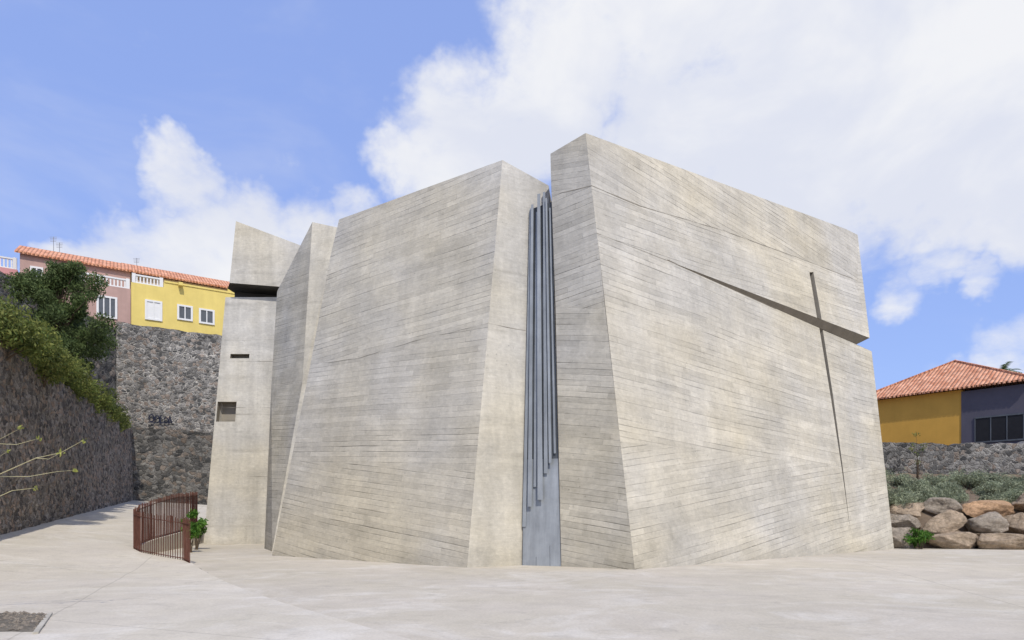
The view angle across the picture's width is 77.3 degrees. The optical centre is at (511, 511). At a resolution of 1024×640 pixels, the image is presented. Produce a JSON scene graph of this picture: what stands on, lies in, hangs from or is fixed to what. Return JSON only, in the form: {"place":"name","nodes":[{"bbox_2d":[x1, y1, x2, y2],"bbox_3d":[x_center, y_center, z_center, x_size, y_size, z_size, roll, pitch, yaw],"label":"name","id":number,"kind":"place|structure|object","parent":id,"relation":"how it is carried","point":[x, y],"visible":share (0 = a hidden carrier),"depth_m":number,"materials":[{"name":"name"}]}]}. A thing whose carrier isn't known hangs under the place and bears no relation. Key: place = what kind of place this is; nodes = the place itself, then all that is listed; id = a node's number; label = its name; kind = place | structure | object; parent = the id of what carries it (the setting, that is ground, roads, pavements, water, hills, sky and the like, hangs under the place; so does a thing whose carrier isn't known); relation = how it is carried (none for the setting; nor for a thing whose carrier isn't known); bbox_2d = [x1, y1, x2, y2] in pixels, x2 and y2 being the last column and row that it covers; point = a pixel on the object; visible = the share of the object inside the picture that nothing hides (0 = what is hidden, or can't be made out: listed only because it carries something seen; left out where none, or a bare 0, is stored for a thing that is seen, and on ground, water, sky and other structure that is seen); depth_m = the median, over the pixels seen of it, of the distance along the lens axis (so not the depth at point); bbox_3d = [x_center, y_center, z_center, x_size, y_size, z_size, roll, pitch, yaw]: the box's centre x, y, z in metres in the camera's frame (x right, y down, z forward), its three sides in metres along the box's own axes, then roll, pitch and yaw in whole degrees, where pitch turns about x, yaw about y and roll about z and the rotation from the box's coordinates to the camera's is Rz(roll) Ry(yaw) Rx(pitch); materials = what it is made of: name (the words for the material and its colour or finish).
{"place":"outdoors","nodes":[
{"label":"outdoors","id":0,"kind":"place"},
{"bbox_2d":[0,500,410,639],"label":"path","id":1,"kind":"structure","parent":0,"point":[93,575],"depth_m":12.04,"materials":[{"name":"concrete"}]},
{"bbox_2d":[0,611,45,631],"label":"gravel","id":2,"kind":"structure","parent":1,"relation":"on","point":[39,618],"depth_m":9.07,"materials":[{"name":"grey gravel"}]},
{"bbox_2d":[0,425,85,495],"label":"branching plant","id":3,"kind":"object","parent":2,"relation":"on","point":[59,452],"visible":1,"depth_m":9.29,"materials":[{"name":"yellow plant"}]},
{"bbox_2d":[33,612,52,633],"bbox_3d":[-6.541,1.562,8.934,0.060,0.075,1.871,0,0,-31],"label":"bed edging","id":4,"kind":"object","parent":1,"relation":"on","point":[39,627],"visible":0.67,"depth_m":8.75,"materials":[{"name":"concrete"}]},
{"bbox_2d":[0,340,132,534],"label":"retaining wall","id":5,"kind":"structure","parent":1,"relation":"on","point":[56,418],"depth_m":27.80,"materials":[{"name":"grey stone"}]},
{"bbox_2d":[131,427,212,504],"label":"retaining wall","id":6,"kind":"structure","parent":1,"relation":"on","point":[167,462],"depth_m":48.64,"materials":[{"name":"stone"}]},
{"bbox_2d":[0,0,1023,389],"label":"sky","id":7,"kind":"structure","parent":0,"point":[145,130],"materials":[{"name":"blue"}]},
{"bbox_2d":[204,133,893,569],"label":"church","id":8,"kind":"structure","parent":0,"point":[608,355],"depth_m":21.14,"materials":[{"name":"concrete"}]},
{"bbox_2d":[522,192,560,565],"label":"door","id":9,"kind":"structure","parent":8,"relation":"in","point":[541,505],"depth_m":19.39,"materials":[{"name":"grey metal"}]},
{"bbox_2d":[153,543,1023,639],"bbox_3d":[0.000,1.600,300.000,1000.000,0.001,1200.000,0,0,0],"label":"ground","id":10,"kind":"structure","parent":0,"point":[932,594],"depth_m":12.26,"materials":[{"name":"concrete"}]},
{"bbox_2d":[133,492,197,562],"bbox_3d":[-13.507,0.371,25.217,1.820,2.725,13.953,0,0,-25],"label":"railing","id":11,"kind":"object","parent":10,"relation":"on","point":[143,523],"visible":0.81,"depth_m":22.03,"materials":[{"name":"metal"}]},
{"bbox_2d":[181,518,200,552],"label":"plant","id":12,"kind":"object","parent":10,"relation":"on","point":[195,529],"visible":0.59,"depth_m":25.29,"materials":[{"name":"green plant"}]},
{"bbox_2d":[186,509,208,549],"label":"plant","id":13,"kind":"object","parent":10,"relation":"on","point":[194,513],"visible":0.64,"depth_m":27.15,"materials":[{"name":"green plant"}]},
{"bbox_2d":[892,527,918,548],"bbox_3d":[17.130,1.200,28.553,1.664,1.203,1.324,14,-1,-10],"label":"boulder","id":14,"kind":"object","parent":10,"relation":"on","point":[898,534],"visible":0.47,"depth_m":28.00,"materials":[{"name":"grey stone"}]},
{"bbox_2d":[902,527,934,548],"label":"plant","id":15,"kind":"object","parent":10,"relation":"on","point":[920,539],"visible":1,"depth_m":27.58,"materials":[{"name":"green plant"}]},
{"bbox_2d":[924,531,977,548],"bbox_3d":[19.185,1.285,28.219,2.512,0.894,1.462,0,0,-8],"label":"boulder","id":16,"kind":"object","parent":10,"relation":"on","point":[956,540],"visible":0.77,"depth_m":27.65,"materials":[{"name":"brown stone"}]},
{"bbox_2d":[975,533,1023,549],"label":"boulder","id":17,"kind":"object","parent":10,"relation":"on","point":[1006,541],"visible":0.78,"depth_m":27.22,"materials":[{"name":"brown stone"}]},
{"bbox_2d":[964,511,1009,533],"bbox_3d":[21.062,0.534,28.631,1.440,1.056,1.615,-12,9,-4],"label":"boulder","id":18,"kind":"object","parent":17,"relation":"on","point":[992,522],"visible":0.81,"depth_m":28.08,"materials":[{"name":"grey stone"}]},
{"bbox_2d":[999,361,1021,372],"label":"palm tree","id":19,"kind":"object","parent":10,"relation":"on","point":[1004,366],"visible":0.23,"depth_m":59.33,"materials":[{"name":"green plant"}]},
{"bbox_2d":[887,473,1023,547],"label":"terrain","id":20,"kind":"structure","parent":0,"point":[924,518],"depth_m":30.47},
{"bbox_2d":[885,468,894,483],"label":"shrub","id":21,"kind":"object","parent":20,"relation":"on","point":[887,472],"visible":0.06,"depth_m":33.96,"materials":[{"name":"green plant"}]},
{"bbox_2d":[888,468,912,486],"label":"shrub","id":22,"kind":"object","parent":20,"relation":"on","point":[900,478],"visible":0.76,"depth_m":34.09,"materials":[{"name":"green plant"}]},
{"bbox_2d":[887,483,919,507],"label":"shrub","id":23,"kind":"object","parent":20,"relation":"on","point":[896,497],"visible":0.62,"depth_m":29.88,"materials":[{"name":"green plant"}]},
{"bbox_2d":[890,514,920,528],"bbox_3d":[17.629,0.553,29.120,2.036,0.869,1.546,7,-11,-12],"label":"boulder","id":24,"kind":"object","parent":20,"relation":"on","point":[904,521],"visible":0.55,"depth_m":28.63,"materials":[{"name":"grey stone"}]},
{"bbox_2d":[889,502,924,517],"bbox_3d":[18.147,-0.034,29.879,2.251,0.793,1.492,-14,4,12],"label":"boulder","id":25,"kind":"object","parent":20,"relation":"on","point":[914,509],"visible":0.53,"depth_m":29.46,"materials":[{"name":"beige stone"}]},
{"bbox_2d":[894,476,930,493],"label":"shrub","id":26,"kind":"object","parent":20,"relation":"on","point":[914,485],"visible":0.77,"depth_m":31.57,"materials":[{"name":"green plant"}]},
{"bbox_2d":[908,433,927,478],"bbox_3d":[23.137,-3.249,36.676,0.986,2.712,1.045,0,0,0],"label":"sapling","id":27,"kind":"object","parent":20,"relation":"on","point":[917,466],"visible":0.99,"depth_m":36.59,"materials":[{"name":"green plant"}]},
{"bbox_2d":[900,488,938,502],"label":"shrub","id":28,"kind":"object","parent":20,"relation":"on","point":[922,497],"visible":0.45,"depth_m":30.14,"materials":[{"name":"green plant"}]},
{"bbox_2d":[918,471,951,486],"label":"shrub","id":29,"kind":"object","parent":20,"relation":"on","point":[935,480],"visible":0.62,"depth_m":34.42,"materials":[{"name":"green plant"}]},
{"bbox_2d":[922,497,963,514],"bbox_3d":[20.015,-0.136,29.751,1.690,1.103,1.386,0,0,45],"label":"boulder","id":30,"kind":"object","parent":20,"relation":"on","point":[935,505],"visible":0.59,"depth_m":29.33,"materials":[{"name":"grey stone"}]},
{"bbox_2d":[925,480,960,496],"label":"shrub","id":31,"kind":"object","parent":20,"relation":"on","point":[948,485],"visible":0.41,"depth_m":31.62,"materials":[{"name":"green plant"}]},
{"bbox_2d":[920,509,967,533],"bbox_3d":[19.347,0.557,28.951,2.059,1.040,1.541,-18,-14,23],"label":"boulder","id":32,"kind":"object","parent":20,"relation":"on","point":[950,520],"visible":0.83,"depth_m":28.41,"materials":[{"name":"brown stone"}]},
{"bbox_2d":[876,360,1023,444],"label":"house","id":33,"kind":"structure","parent":20,"relation":"on","point":[954,402],"depth_m":45.57,"materials":[{"name":"paint"}]},
{"bbox_2d":[974,413,1023,442],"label":"window","id":34,"kind":"structure","parent":33,"relation":"in","point":[1006,427],"depth_m":43.21,"materials":[{"name":"black glass"}]},
{"bbox_2d":[935,489,968,503],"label":"shrub","id":35,"kind":"object","parent":20,"relation":"on","point":[958,497],"visible":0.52,"depth_m":30.11,"materials":[{"name":"green plant"}]},
{"bbox_2d":[882,441,1023,474],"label":"garden wall","id":36,"kind":"structure","parent":20,"relation":"on","point":[936,458],"depth_m":38.14,"materials":[{"name":"grey stone"}]},
{"bbox_2d":[944,482,967,498],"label":"shrub","id":37,"kind":"object","parent":20,"relation":"on","point":[961,489],"visible":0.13,"depth_m":31.67,"materials":[{"name":"green plant"}]},
{"bbox_2d":[946,468,991,488],"bbox_3d":[24.227,-1.736,34.058,2.262,1.442,2.329,0,0,0],"label":"shrub","id":38,"kind":"object","parent":20,"relation":"on","point":[972,479],"visible":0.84,"depth_m":33.72,"materials":[{"name":"green plant"}]},
{"bbox_2d":[966,472,1003,487],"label":"shrub","id":39,"kind":"object","parent":20,"relation":"on","point":[996,477],"visible":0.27,"depth_m":33.77,"materials":[{"name":"green plant"}]},
{"bbox_2d":[970,479,1004,495],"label":"shrub","id":40,"kind":"object","parent":20,"relation":"on","point":[990,487],"visible":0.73,"depth_m":31.98,"materials":[{"name":"green plant"}]},
{"bbox_2d":[961,500,1014,516],"bbox_3d":[21.902,-0.048,29.371,2.769,0.968,1.246,-1,10,-17],"label":"boulder","id":41,"kind":"object","parent":20,"relation":"on","point":[1003,508],"visible":0.74,"depth_m":29.03,"materials":[{"name":"brown stone"}]},
{"bbox_2d":[975,493,1009,501],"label":"shrub","id":42,"kind":"object","parent":20,"relation":"on","point":[986,497],"visible":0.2,"depth_m":29.88,"materials":[{"name":"green plant"}]},
{"bbox_2d":[991,486,1023,502],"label":"shrub","id":43,"kind":"object","parent":20,"relation":"on","point":[1010,494],"visible":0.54,"depth_m":30.28,"materials":[{"name":"green plant"}]},
{"bbox_2d":[995,472,1023,484],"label":"shrub","id":44,"kind":"object","parent":20,"relation":"on","point":[1017,478],"visible":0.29,"depth_m":34.69,"materials":[{"name":"green plant"}]},
{"bbox_2d":[997,478,1023,491],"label":"shrub","id":45,"kind":"object","parent":20,"relation":"on","point":[1012,484],"visible":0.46,"depth_m":32.06,"materials":[{"name":"green plant"}]},
{"bbox_2d":[1003,512,1023,533],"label":"boulder","id":46,"kind":"object","parent":20,"relation":"on","point":[1016,523],"visible":0.71,"depth_m":28.43,"materials":[{"name":"brown stone"}]},
{"bbox_2d":[1011,493,1023,511],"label":"boulder","id":47,"kind":"object","parent":20,"relation":"on","point":[1018,504],"visible":0.84,"depth_m":29.51,"materials":[{"name":"brown stone"}]},
{"label":"terrain","id":48,"kind":"structure","parent":0,"visible":0},
{"bbox_2d":[0,256,17,275],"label":"house","id":49,"kind":"structure","parent":48,"relation":"on","point":[7,269],"depth_m":51.25,"materials":[{"name":"paint"}]},
{"bbox_2d":[14,245,134,326],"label":"house","id":50,"kind":"structure","parent":48,"relation":"on","point":[116,302],"depth_m":50.23,"materials":[{"name":"pink paint"}]},
{"bbox_2d":[30,266,42,272],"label":"window","id":51,"kind":"structure","parent":50,"relation":"in","point":[33,267],"depth_m":49.69,"materials":[{"name":"white glass"}]},
{"bbox_2d":[96,295,116,318],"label":"window","id":52,"kind":"structure","parent":50,"relation":"in","point":[108,305],"depth_m":49.69,"materials":[{"name":"white glass"}]},
{"bbox_2d":[122,263,229,290],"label":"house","id":53,"kind":"structure","parent":48,"relation":"on","point":[171,276],"depth_m":58.84,"materials":[{"name":"orange tile"}]},
{"bbox_2d":[131,273,234,335],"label":"house","id":54,"kind":"structure","parent":48,"relation":"on","point":[181,306],"depth_m":52.18,"materials":[{"name":"yellow paint"}]},
{"bbox_2d":[145,299,161,321],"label":"window","id":55,"kind":"structure","parent":54,"relation":"in","point":[153,309],"depth_m":51.25,"materials":[{"name":"white paint"}]},
{"bbox_2d":[177,304,192,321],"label":"window","id":56,"kind":"structure","parent":54,"relation":"in","point":[184,312],"depth_m":52.44,"materials":[{"name":"white glass"}]},
{"bbox_2d":[199,308,214,324],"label":"window","id":57,"kind":"structure","parent":54,"relation":"in","point":[206,316],"depth_m":53.28,"materials":[{"name":"white glass"}]},
{"label":"terrain","id":58,"kind":"structure","parent":0,"visible":0},
{"bbox_2d":[116,321,221,432],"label":"retaining wall","id":59,"kind":"structure","parent":58,"relation":"on","point":[167,373],"depth_m":50.84,"materials":[{"name":"grey stone"}]},
{"bbox_2d":[148,414,171,422],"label":"graffiti","id":60,"kind":"object","parent":59,"relation":"attached to","point":[154,418],"visible":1,"depth_m":50.39,"materials":[{"name":"black paint"}]},
{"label":"terrain","id":61,"kind":"structure","parent":0,"visible":0},
{"bbox_2d":[0,295,58,365],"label":"shrub","id":62,"kind":"object","parent":61,"relation":"on","point":[18,338],"visible":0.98,"depth_m":22.54,"materials":[{"name":"green plant"}]},
{"bbox_2d":[2,312,66,373],"bbox_3d":[-18.985,-6.451,24.329,3.309,2.564,3.115,0,0,-26],"label":"shrub","id":63,"kind":"object","parent":61,"relation":"on","point":[55,340],"visible":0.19,"depth_m":25.07,"materials":[{"name":"green plant"}]},
{"bbox_2d":[0,271,115,399],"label":"retaining wall","id":64,"kind":"structure","parent":61,"relation":"on","point":[104,371],"depth_m":47.08,"materials":[{"name":"stone"}]},
{"bbox_2d":[29,342,88,386],"bbox_3d":[-19.477,-6.306,26.520,3.271,2.463,3.484,0,0,0],"label":"shrub","id":65,"kind":"object","parent":61,"relation":"on","point":[71,365],"visible":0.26,"depth_m":26.52,"materials":[{"name":"green plant"}]},
{"bbox_2d":[0,259,120,366],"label":"tree","id":66,"kind":"object","parent":61,"relation":"on","point":[52,286],"visible":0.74,"depth_m":35.55,"materials":[{"name":"green plant"}]},
{"bbox_2d":[26,307,94,370],"bbox_3d":[-28.140,-9.603,38.822,4.731,6.636,3.637,0,0,0],"label":"tree","id":67,"kind":"object","parent":61,"relation":"on","point":[92,364],"visible":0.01,"depth_m":39.64,"materials":[{"name":"green plant"}]},
{"bbox_2d":[53,345,76,386],"bbox_3d":[-20.572,-6.405,28.031,2.850,2.460,3.073,0,0,0],"label":"shrub","id":68,"kind":"object","parent":61,"relation":"on","point":[65,378],"visible":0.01,"depth_m":28.25,"materials":[{"name":"green plant"}]},
{"bbox_2d":[60,343,96,393],"bbox_3d":[-21.405,-6.583,29.809,2.322,2.826,3.272,0,0,26],"label":"shrub","id":69,"kind":"object","parent":61,"relation":"on","point":[72,380],"visible":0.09,"depth_m":30.54,"materials":[{"name":"green plant"}]},
{"bbox_2d":[65,374,99,400],"bbox_3d":[-22.085,-6.176,32.061,2.589,2.103,2.733,0,0,0],"label":"shrub","id":70,"kind":"object","parent":61,"relation":"on","point":[88,388],"visible":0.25,"depth_m":32.15,"materials":[{"name":"green plant"}]},
{"bbox_2d":[75,367,114,405],"bbox_3d":[-23.115,-6.507,33.790,2.974,2.666,2.742,0,0,0],"label":"shrub","id":71,"kind":"object","parent":61,"relation":"on","point":[100,390],"visible":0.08,"depth_m":34.17,"materials":[{"name":"green plant"}]},
{"bbox_2d":[88,392,116,415],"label":"shrub","id":72,"kind":"object","parent":61,"relation":"on","point":[101,405],"visible":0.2,"depth_m":36.09,"materials":[{"name":"green plant"}]},
{"bbox_2d":[91,392,130,423],"bbox_3d":[-24.662,-6.228,38.481,2.562,2.116,3.154,0,0,38],"label":"shrub","id":73,"kind":"object","parent":61,"relation":"on","point":[118,415],"visible":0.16,"depth_m":38.69,"materials":[{"name":"green plant"}]},
{"bbox_2d":[99,388,124,426],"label":"shrub","id":74,"kind":"object","parent":61,"relation":"on","point":[114,395],"visible":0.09,"depth_m":40.39,"materials":[{"name":"green plant"}]},
{"bbox_2d":[119,415,131,432],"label":"shrub","id":75,"kind":"object","parent":61,"relation":"on","point":[123,427],"visible":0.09,"depth_m":42.83,"materials":[{"name":"green plant"}]}
]}

